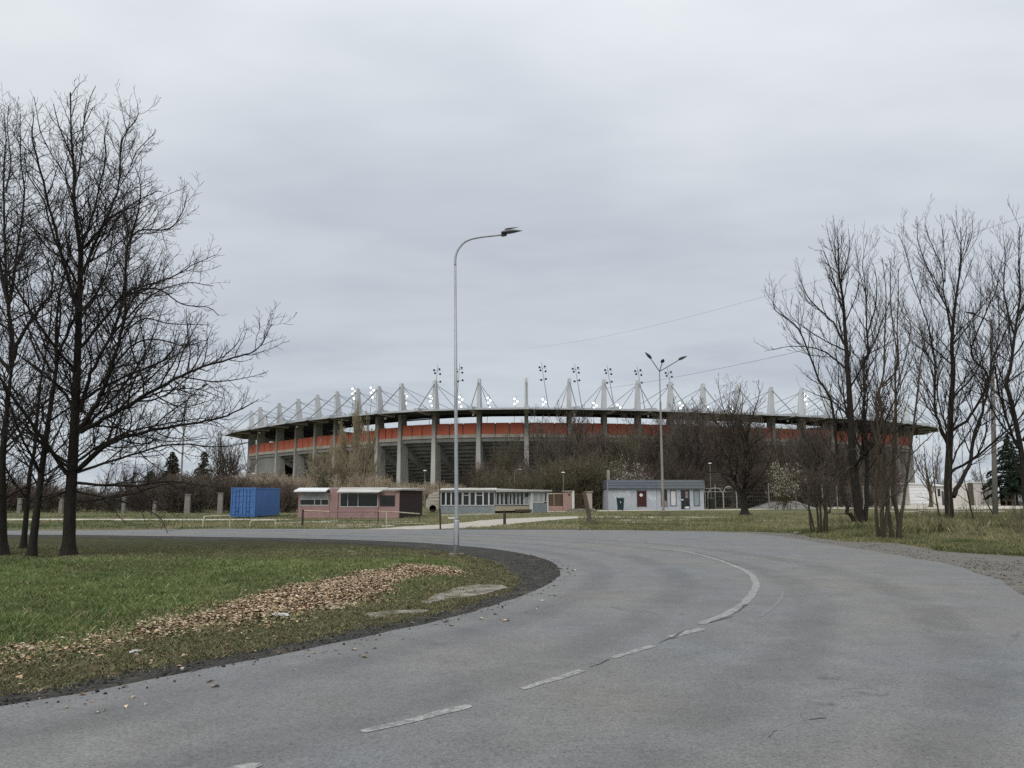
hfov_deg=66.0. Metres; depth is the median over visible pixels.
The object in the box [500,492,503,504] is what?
window
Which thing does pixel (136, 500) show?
bare shrub
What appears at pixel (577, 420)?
bare tree
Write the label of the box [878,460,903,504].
bare tree
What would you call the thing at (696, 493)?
window
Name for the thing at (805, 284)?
overhead cable
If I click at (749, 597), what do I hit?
road marking
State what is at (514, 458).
bare tree
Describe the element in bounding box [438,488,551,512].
kiosk
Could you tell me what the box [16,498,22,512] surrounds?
fence post
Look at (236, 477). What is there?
bare shrub
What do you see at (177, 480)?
bare shrub
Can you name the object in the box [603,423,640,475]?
bare tree
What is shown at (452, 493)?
window
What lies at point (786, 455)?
bare tree
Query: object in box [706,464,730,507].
bare shrub
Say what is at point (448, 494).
window
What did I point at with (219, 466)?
bare tree
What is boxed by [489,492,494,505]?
window
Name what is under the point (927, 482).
bare tree
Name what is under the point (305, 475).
blossom shrub
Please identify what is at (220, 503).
fence post
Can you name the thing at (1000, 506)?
pavement
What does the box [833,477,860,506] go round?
bare shrub
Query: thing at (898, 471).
bare tree
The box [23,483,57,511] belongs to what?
bare shrub
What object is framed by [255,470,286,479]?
bare shrub
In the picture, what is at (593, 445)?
bare tree
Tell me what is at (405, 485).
bare shrub
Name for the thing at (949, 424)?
bare tree
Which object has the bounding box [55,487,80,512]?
bare shrub
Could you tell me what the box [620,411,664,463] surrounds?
bare tree
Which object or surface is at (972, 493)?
building
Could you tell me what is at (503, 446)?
bare tree
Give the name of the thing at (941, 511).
path
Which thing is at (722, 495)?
hoop shelter
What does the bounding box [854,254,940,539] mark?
bare tree
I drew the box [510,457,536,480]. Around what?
bare shrub
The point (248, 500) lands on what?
door
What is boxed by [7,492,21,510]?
bare shrub
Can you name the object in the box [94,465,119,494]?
bare tree
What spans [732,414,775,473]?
bare tree
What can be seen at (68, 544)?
bare tree
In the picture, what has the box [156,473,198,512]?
bare shrub
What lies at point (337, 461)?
birch tree
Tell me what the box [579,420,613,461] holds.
bare tree
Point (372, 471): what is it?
birch tree
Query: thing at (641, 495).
door
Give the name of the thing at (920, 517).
dry weed
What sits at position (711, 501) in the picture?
wheelie bin
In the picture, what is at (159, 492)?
bare shrub
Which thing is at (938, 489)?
window
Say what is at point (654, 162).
sky
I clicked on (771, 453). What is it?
bare tree
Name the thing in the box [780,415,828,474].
bare tree
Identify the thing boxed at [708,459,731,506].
bare shrub
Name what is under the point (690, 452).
bare tree
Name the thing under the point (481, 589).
concrete slab
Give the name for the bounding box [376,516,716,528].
path
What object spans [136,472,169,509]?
bare shrub
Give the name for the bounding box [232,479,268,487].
bare shrub
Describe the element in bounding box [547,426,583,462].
bare tree
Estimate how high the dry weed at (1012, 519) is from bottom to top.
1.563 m
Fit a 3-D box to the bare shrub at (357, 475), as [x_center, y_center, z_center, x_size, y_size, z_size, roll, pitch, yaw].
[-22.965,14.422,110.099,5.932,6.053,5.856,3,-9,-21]
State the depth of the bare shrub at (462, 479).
118.67 m
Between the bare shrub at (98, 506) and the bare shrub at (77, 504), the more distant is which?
the bare shrub at (98, 506)
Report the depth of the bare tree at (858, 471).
119.01 m
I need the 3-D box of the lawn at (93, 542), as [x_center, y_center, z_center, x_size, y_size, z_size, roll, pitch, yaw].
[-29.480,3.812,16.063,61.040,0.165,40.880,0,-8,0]
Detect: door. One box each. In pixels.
[232,489,243,514]
[243,489,253,514]
[637,490,646,506]
[681,490,689,508]
[941,491,943,504]
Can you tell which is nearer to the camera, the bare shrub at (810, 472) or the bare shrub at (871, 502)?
the bare shrub at (871, 502)
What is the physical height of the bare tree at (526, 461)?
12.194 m
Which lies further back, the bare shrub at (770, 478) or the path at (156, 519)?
the bare shrub at (770, 478)
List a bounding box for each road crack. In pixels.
[659,628,690,642]
[709,604,747,622]
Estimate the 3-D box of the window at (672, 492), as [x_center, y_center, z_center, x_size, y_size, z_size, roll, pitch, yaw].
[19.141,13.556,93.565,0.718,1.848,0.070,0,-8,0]
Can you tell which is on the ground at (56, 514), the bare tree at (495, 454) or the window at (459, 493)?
the bare tree at (495, 454)
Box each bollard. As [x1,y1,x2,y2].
[301,510,303,525]
[503,510,505,524]
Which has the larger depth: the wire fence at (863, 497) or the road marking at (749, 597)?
the wire fence at (863, 497)
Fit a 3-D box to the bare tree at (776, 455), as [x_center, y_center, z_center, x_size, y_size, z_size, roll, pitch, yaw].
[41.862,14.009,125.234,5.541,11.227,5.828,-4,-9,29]
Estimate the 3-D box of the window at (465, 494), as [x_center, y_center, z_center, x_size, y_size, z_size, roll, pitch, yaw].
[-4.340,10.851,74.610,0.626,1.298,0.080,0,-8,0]
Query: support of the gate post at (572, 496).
on the pavement
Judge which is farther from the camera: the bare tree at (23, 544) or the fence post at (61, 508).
the fence post at (61, 508)
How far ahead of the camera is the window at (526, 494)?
77.20 m
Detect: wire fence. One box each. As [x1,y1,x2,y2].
[714,484,832,508]
[836,486,902,508]
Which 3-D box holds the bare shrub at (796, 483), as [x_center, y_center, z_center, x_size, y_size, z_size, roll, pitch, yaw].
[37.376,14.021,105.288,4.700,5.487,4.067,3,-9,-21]
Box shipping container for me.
[230,488,279,516]
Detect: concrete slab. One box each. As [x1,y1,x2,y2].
[366,609,428,617]
[421,584,507,603]
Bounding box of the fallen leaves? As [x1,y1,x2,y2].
[0,555,585,711]
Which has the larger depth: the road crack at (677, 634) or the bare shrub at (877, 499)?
the bare shrub at (877, 499)
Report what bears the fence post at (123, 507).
on the ground at (56, 514)
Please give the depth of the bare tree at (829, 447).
133.57 m
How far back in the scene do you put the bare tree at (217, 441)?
138.53 m
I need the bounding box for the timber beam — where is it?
[442,513,491,515]
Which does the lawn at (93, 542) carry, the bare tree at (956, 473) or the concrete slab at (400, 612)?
the concrete slab at (400, 612)
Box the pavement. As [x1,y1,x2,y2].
[492,504,1022,513]
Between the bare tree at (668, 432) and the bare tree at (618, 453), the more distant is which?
the bare tree at (668, 432)
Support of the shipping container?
on the ground at (56, 514)
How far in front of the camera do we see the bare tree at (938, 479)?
170.57 m
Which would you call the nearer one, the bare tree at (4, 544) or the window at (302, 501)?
the bare tree at (4, 544)
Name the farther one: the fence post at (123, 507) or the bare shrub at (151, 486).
the bare shrub at (151, 486)
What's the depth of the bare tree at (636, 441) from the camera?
148.15 m
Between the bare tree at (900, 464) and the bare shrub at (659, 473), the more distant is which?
the bare tree at (900, 464)
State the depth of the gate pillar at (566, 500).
85.08 m
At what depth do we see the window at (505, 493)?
75.50 m
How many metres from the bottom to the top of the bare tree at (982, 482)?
8.086 m
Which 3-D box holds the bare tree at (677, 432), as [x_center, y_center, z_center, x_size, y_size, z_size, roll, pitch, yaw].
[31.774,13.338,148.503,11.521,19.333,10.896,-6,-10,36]
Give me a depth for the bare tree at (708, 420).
149.70 m
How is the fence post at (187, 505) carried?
on the ground at (56, 514)
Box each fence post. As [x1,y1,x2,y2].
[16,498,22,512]
[58,498,63,512]
[121,496,125,512]
[152,501,157,512]
[184,494,191,512]
[217,493,223,512]
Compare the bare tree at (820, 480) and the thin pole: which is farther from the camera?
the thin pole
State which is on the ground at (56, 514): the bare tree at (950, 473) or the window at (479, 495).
the bare tree at (950, 473)
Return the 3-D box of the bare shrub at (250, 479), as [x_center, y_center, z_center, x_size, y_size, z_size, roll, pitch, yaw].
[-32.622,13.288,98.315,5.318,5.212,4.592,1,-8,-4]
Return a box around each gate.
[548,493,562,510]
[575,494,584,508]
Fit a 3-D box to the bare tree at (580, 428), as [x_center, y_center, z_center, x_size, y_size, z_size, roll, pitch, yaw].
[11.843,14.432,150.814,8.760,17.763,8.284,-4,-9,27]
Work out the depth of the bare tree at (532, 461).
127.19 m
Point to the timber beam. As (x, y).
(467, 514)
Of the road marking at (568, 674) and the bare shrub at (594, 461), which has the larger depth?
the bare shrub at (594, 461)
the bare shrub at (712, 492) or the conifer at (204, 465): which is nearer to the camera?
the bare shrub at (712, 492)
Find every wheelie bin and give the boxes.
[616,498,623,510]
[708,498,714,508]
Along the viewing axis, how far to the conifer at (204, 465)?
115.35 m
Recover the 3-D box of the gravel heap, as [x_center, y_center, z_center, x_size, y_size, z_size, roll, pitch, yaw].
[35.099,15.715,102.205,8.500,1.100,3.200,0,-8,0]
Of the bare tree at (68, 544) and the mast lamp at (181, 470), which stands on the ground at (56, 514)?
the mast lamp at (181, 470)
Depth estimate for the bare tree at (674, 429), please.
127.90 m
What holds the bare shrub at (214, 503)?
on the ground at (56, 514)
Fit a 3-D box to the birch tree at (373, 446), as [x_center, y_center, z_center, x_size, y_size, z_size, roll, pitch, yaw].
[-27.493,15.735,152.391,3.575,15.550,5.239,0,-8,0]
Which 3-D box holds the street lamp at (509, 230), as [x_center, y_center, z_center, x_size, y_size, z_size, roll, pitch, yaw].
[-0.694,0.127,21.896,2.000,9.322,0.340,0,-8,0]
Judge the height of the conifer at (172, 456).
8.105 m
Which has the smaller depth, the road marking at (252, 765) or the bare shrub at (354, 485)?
the road marking at (252, 765)
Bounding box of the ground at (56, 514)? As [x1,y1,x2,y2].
[7,498,1023,554]
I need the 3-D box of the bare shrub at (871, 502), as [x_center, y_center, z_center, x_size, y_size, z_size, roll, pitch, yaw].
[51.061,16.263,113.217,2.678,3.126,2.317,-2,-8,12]
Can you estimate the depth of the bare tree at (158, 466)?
114.24 m
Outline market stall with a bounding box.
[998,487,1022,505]
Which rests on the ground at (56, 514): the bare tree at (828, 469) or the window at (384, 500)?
the bare tree at (828, 469)
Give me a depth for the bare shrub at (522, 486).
94.62 m
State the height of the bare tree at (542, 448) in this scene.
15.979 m
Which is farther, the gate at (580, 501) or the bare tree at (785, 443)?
the bare tree at (785, 443)
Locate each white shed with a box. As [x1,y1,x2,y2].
[897,483,930,504]
[931,484,943,504]
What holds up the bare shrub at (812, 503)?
on the ground at (56, 514)
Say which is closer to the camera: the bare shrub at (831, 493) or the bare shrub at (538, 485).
the bare shrub at (538, 485)
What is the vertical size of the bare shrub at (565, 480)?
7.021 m
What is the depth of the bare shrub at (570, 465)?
106.72 m
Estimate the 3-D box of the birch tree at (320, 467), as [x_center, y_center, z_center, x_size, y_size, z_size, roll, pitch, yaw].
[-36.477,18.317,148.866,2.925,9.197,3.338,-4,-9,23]
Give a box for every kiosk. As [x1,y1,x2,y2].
[294,488,425,517]
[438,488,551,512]
[601,480,704,509]
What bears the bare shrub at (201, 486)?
on the ground at (56, 514)
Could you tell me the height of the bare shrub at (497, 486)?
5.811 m
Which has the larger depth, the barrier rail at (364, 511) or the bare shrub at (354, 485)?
the bare shrub at (354, 485)
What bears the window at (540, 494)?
in the kiosk at (483, 500)
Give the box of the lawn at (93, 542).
[0,537,521,689]
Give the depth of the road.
6.79 m
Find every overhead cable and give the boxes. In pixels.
[534,217,1021,347]
[604,343,832,388]
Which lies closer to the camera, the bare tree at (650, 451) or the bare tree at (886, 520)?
the bare tree at (886, 520)
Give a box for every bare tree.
[0,75,296,556]
[0,83,99,555]
[0,201,158,557]
[0,264,111,548]
[7,463,26,484]
[36,459,60,485]
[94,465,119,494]
[113,463,141,490]
[146,456,165,507]
[199,430,245,479]
[208,425,247,474]
[218,440,244,476]
[236,456,259,477]
[487,447,512,475]
[489,439,524,474]
[492,445,513,476]
[493,423,528,469]
[500,443,525,475]
[517,445,536,480]
[520,413,572,472]
[521,403,567,475]
[524,447,543,476]
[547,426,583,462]
[552,415,589,456]
[553,403,593,458]
[554,427,587,460]
[556,432,577,463]
[565,420,608,465]
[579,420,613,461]
[581,428,607,464]
[585,428,623,466]
[594,433,612,465]
[599,429,636,474]
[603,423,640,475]
[616,427,640,473]
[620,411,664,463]
[620,419,650,466]
[624,433,658,473]
[627,415,671,476]
[637,431,660,469]
[639,432,669,473]
[650,406,689,463]
[651,408,708,467]
[652,394,706,472]
[660,444,681,474]
[663,396,717,479]
[669,395,725,462]
[685,406,728,463]
[685,416,722,478]
[686,412,725,468]
[688,372,782,514]
[694,409,736,475]
[705,412,756,473]
[706,415,757,504]
[723,434,756,472]
[725,409,766,466]
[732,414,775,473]
[739,412,797,498]
[754,216,936,523]
[755,438,784,473]
[760,442,794,471]
[766,432,800,462]
[766,438,799,475]
[768,419,809,465]
[780,408,854,534]
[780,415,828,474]
[787,421,823,477]
[796,420,832,477]
[809,427,847,505]
[815,422,832,457]
[815,451,846,505]
[823,444,848,482]
[824,443,850,506]
[841,461,864,487]
[845,437,871,481]
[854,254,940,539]
[858,431,903,507]
[858,444,889,490]
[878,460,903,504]
[881,444,902,506]
[881,446,910,482]
[884,198,1023,518]
[910,434,942,506]
[915,430,942,518]
[929,464,944,484]
[940,199,1023,508]
[940,411,970,514]
[950,428,985,518]
[952,464,962,482]
[967,466,980,481]
[975,408,991,512]
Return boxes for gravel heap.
[749,501,815,508]
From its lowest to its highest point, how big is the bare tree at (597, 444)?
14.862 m
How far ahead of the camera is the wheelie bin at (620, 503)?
87.94 m
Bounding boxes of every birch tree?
[305,445,320,479]
[311,457,326,476]
[315,438,334,477]
[326,425,346,476]
[331,452,347,477]
[337,420,359,475]
[347,450,363,477]
[348,397,372,477]
[361,427,379,478]
[365,456,378,480]
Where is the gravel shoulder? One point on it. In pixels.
(538, 581)
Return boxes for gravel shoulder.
[0,535,559,705]
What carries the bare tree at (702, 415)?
on the ground at (56, 514)
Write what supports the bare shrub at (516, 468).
on the ground at (56, 514)
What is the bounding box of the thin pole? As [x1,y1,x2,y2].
[438,462,440,528]
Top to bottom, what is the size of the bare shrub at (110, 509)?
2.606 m
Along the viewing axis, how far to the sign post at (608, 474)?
51.52 m
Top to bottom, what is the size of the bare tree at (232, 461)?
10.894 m
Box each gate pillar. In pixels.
[562,491,571,510]
[586,491,592,508]
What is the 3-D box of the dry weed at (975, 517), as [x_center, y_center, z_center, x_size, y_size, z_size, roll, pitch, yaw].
[21.021,5.952,35.857,0.912,1.604,0.794,-8,-11,44]
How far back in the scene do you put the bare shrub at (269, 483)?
79.62 m
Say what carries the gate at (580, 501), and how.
attached to the gate pillar at (589, 495)
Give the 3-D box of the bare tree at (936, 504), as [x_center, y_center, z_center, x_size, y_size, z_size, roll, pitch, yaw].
[23.069,5.192,43.565,1.255,5.426,1.508,-2,-8,14]
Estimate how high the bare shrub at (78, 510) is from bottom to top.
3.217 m
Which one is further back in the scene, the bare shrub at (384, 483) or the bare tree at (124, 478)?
the bare tree at (124, 478)
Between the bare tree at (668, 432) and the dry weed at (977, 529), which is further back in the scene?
the bare tree at (668, 432)
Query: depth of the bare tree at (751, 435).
131.20 m
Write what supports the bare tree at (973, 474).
on the ground at (56, 514)
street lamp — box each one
[449,227,521,555]
[966,312,998,514]
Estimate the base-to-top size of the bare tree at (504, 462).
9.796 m
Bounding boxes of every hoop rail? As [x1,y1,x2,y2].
[202,515,230,526]
[249,520,275,525]
[918,509,983,514]
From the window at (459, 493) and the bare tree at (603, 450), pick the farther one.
the bare tree at (603, 450)
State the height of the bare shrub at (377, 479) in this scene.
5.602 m
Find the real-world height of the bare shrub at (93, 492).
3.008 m
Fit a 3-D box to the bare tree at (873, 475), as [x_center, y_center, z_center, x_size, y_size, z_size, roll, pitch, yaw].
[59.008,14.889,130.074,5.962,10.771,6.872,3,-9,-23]
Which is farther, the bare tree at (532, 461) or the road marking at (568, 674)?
the bare tree at (532, 461)
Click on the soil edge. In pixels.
(527, 529)
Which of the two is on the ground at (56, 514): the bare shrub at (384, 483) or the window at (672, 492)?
the bare shrub at (384, 483)
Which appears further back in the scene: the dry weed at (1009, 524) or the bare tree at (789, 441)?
the bare tree at (789, 441)
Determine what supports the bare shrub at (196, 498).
on the ground at (56, 514)
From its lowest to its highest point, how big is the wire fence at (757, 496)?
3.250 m
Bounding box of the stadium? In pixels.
[220,362,942,487]
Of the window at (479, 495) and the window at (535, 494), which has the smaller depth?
the window at (479, 495)
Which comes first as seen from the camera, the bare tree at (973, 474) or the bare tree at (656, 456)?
the bare tree at (656, 456)
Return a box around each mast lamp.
[175,380,206,510]
[645,352,686,514]
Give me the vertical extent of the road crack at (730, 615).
0.001 m
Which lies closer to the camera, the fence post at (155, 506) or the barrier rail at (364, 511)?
the barrier rail at (364, 511)
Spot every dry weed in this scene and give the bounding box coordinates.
[912,506,928,524]
[921,502,944,532]
[943,502,966,519]
[965,497,987,523]
[967,519,989,536]
[969,503,986,527]
[989,504,1001,519]
[997,506,1023,532]
[1002,508,1022,529]
[1004,504,1023,533]
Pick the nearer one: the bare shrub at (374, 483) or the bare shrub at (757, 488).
the bare shrub at (374, 483)
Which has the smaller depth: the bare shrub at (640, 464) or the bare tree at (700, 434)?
the bare shrub at (640, 464)
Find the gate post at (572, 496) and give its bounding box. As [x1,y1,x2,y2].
[571,491,574,508]
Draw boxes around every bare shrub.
[6,481,17,507]
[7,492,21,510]
[8,482,35,511]
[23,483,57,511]
[33,479,65,512]
[54,485,98,511]
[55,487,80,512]
[58,484,92,510]
[80,491,99,511]
[82,485,109,509]
[94,493,102,510]
[94,500,107,511]
[98,488,130,512]
[116,481,154,510]
[122,480,157,511]
[134,471,156,509]
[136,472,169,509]
[145,471,185,510]
[150,472,200,512]
[150,488,167,510]
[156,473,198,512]
[162,471,212,511]
[163,469,218,512]
[170,471,215,511]
[179,468,229,509]
[188,470,231,508]
[195,472,215,509]
[203,482,213,509]
[205,471,253,512]
[205,479,227,510]
[208,471,249,509]
[228,474,265,487]
[229,472,262,486]
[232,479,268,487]
[234,470,268,485]
[254,476,287,491]
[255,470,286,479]
[255,470,292,484]
[256,471,289,486]
[264,479,296,505]
[271,477,304,512]
[276,478,302,493]
[280,486,298,512]
[284,475,311,507]
[290,485,306,511]
[307,465,351,491]
[322,463,366,491]
[326,474,355,487]
[328,467,370,485]
[329,471,369,490]
[333,474,360,487]
[359,475,394,491]
[361,473,391,487]
[368,475,392,491]
[393,480,418,491]
[398,481,416,490]
[419,482,436,507]
[428,480,448,490]
[437,480,461,488]
[452,458,493,487]
[464,462,500,487]
[468,461,501,487]
[469,469,505,487]
[476,466,525,488]
[498,463,532,488]
[501,473,537,489]
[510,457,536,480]
[513,466,553,491]
[532,463,563,502]
[535,456,588,506]
[536,455,583,504]
[548,454,593,504]
[552,452,601,508]
[554,447,618,508]
[578,458,617,508]
[615,460,636,476]
[621,450,669,479]
[622,459,664,479]
[625,460,658,479]
[663,450,711,494]
[684,467,719,506]
[704,478,709,505]
[705,478,728,506]
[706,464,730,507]
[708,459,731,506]
[725,467,754,508]
[741,451,785,506]
[741,468,771,507]
[755,480,774,503]
[758,463,783,500]
[777,460,815,504]
[786,468,811,502]
[791,464,824,506]
[805,480,817,507]
[808,474,838,508]
[816,476,842,506]
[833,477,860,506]
[845,476,872,504]
[861,490,873,507]
[871,489,881,507]
[878,477,902,507]
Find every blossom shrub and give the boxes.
[290,466,325,480]
[606,454,649,479]
[763,462,810,509]
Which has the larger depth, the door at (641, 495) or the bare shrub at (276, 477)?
the bare shrub at (276, 477)
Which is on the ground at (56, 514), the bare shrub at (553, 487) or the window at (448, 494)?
the bare shrub at (553, 487)
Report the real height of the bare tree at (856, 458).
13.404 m
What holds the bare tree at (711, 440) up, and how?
on the ground at (56, 514)
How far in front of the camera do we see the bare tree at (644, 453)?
127.81 m
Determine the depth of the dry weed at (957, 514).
39.63 m
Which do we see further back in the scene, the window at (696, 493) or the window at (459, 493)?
the window at (696, 493)
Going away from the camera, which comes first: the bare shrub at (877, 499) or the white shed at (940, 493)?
the bare shrub at (877, 499)
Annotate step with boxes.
[567,509,596,511]
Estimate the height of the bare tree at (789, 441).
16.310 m
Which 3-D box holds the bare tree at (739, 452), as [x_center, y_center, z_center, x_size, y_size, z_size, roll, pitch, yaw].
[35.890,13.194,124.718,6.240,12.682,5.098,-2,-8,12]
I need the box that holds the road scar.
[758,591,784,616]
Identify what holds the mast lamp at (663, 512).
on the ground at (56, 514)
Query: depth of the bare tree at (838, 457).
128.41 m
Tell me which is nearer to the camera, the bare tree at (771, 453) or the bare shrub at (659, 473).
the bare shrub at (659, 473)
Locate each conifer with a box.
[161,452,179,478]
[193,451,214,480]
[981,436,1022,505]
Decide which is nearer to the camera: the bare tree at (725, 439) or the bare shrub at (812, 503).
the bare shrub at (812, 503)
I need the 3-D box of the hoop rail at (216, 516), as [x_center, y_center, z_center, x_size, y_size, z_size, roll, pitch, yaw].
[-15.292,7.170,40.837,0.059,0.717,2.233,-2,-8,16]
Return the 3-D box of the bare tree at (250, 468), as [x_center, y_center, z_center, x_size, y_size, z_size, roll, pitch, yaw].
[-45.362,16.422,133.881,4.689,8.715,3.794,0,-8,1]
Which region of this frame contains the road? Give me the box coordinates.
[0,529,1023,767]
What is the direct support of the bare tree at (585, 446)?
on the ground at (56, 514)
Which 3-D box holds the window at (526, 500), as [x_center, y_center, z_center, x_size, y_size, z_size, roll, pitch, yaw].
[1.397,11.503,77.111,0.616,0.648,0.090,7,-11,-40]
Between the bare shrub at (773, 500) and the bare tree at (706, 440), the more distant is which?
the bare tree at (706, 440)
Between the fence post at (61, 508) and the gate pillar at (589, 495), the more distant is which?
the gate pillar at (589, 495)
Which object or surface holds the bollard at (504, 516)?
on the path at (484, 523)
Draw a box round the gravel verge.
[686,531,1023,594]
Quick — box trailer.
[426,491,438,511]
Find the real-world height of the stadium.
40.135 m
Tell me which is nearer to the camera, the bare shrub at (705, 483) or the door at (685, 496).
the door at (685, 496)
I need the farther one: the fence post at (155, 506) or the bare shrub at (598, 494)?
the bare shrub at (598, 494)
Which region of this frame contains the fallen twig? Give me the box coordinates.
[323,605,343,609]
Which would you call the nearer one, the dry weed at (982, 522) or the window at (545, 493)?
the dry weed at (982, 522)
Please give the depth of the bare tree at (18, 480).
113.91 m
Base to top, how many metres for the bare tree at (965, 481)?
5.058 m
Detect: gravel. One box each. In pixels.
[1,554,572,706]
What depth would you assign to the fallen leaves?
10.89 m
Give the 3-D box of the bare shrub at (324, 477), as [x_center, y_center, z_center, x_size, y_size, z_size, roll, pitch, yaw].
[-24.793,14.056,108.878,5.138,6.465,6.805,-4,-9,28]
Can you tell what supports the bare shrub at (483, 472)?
on the ground at (56, 514)
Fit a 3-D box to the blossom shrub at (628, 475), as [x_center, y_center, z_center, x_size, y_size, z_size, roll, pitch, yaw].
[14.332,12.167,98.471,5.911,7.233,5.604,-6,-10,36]
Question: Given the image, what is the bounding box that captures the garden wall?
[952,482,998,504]
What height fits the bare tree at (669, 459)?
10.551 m
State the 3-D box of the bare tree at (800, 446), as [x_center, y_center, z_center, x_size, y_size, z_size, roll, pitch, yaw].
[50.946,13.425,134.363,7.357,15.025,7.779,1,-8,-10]
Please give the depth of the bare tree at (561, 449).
130.31 m
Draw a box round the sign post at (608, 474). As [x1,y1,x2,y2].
[607,470,609,520]
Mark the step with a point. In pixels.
(581, 510)
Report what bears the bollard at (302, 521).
on the ground at (56, 514)
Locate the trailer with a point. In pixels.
(432, 502)
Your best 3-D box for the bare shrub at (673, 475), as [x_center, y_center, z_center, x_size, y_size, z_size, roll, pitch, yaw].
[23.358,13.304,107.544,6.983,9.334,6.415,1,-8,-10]
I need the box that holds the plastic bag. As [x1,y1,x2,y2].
[272,613,291,617]
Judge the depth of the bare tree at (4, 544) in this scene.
21.55 m
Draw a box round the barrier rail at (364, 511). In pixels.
[301,510,419,523]
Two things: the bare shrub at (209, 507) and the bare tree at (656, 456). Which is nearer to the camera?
the bare shrub at (209, 507)
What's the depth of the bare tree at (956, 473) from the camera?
173.97 m
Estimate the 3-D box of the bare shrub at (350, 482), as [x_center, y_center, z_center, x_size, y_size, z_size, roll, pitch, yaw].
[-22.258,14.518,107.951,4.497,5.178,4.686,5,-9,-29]
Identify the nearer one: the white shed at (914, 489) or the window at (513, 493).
the window at (513, 493)
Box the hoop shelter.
[704,486,737,509]
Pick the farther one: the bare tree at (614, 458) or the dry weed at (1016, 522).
the bare tree at (614, 458)
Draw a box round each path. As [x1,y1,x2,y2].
[7,519,290,519]
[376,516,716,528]
[884,511,1004,511]
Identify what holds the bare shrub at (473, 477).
on the ground at (56, 514)
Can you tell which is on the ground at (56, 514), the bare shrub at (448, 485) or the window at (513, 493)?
the bare shrub at (448, 485)
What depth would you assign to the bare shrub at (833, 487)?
103.27 m
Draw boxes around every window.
[300,499,328,504]
[340,493,377,506]
[379,495,394,506]
[441,492,445,505]
[446,492,450,505]
[451,492,453,505]
[458,492,462,505]
[463,492,469,505]
[470,492,475,505]
[476,492,482,505]
[483,492,488,505]
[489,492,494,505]
[495,492,499,504]
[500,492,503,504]
[504,492,507,504]
[509,492,511,504]
[512,492,515,504]
[516,492,519,504]
[520,492,523,504]
[524,492,528,497]
[524,498,528,504]
[533,492,537,502]
[538,492,543,502]
[544,492,546,501]
[661,490,666,505]
[670,490,676,505]
[693,490,699,505]
[937,488,940,496]
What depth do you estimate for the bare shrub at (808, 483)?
104.15 m
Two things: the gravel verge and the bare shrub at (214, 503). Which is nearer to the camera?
the gravel verge
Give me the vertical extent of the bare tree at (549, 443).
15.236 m
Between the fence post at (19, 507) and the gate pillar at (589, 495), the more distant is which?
the gate pillar at (589, 495)
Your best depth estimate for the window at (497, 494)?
74.82 m
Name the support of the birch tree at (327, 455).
on the ground at (56, 514)
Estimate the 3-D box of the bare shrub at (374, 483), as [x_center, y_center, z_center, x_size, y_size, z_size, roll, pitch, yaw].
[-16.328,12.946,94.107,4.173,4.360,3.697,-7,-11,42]
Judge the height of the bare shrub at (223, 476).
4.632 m
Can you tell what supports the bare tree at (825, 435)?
on the ground at (56, 514)
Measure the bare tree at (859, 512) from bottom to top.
17.372 m
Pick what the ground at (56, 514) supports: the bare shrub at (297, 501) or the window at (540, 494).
the bare shrub at (297, 501)
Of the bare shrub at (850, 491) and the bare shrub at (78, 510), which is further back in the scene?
the bare shrub at (850, 491)
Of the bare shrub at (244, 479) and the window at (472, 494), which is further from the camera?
the bare shrub at (244, 479)
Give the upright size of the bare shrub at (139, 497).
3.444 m
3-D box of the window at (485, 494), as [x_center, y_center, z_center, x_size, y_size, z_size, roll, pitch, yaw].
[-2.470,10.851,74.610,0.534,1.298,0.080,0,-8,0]
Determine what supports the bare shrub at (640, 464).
on the ground at (56, 514)
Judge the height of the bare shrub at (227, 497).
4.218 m
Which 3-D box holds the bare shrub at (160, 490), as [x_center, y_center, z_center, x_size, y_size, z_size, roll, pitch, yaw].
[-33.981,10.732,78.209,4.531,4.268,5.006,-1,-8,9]
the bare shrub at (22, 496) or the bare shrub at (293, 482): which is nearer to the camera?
the bare shrub at (22, 496)
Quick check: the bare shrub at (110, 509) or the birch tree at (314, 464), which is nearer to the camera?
the bare shrub at (110, 509)
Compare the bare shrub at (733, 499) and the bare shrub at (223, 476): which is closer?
the bare shrub at (223, 476)
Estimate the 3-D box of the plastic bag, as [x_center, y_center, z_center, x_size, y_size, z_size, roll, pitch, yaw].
[-2.949,2.966,10.085,0.292,0.077,0.215,0,-8,0]
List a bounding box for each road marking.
[228,762,262,767]
[360,704,472,732]
[521,669,585,688]
[611,645,655,657]
[648,547,759,623]
[667,628,704,636]
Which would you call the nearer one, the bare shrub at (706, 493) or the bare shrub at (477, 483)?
the bare shrub at (477, 483)
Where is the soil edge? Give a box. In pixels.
[463,529,617,529]
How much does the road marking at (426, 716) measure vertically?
0.001 m
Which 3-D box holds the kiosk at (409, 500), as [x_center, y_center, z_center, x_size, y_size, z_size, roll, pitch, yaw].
[-11.532,9.234,61.652,8.546,2.299,9.500,0,-8,0]
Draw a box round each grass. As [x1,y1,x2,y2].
[7,510,578,528]
[578,510,1023,555]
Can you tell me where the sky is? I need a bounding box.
[0,0,1023,496]

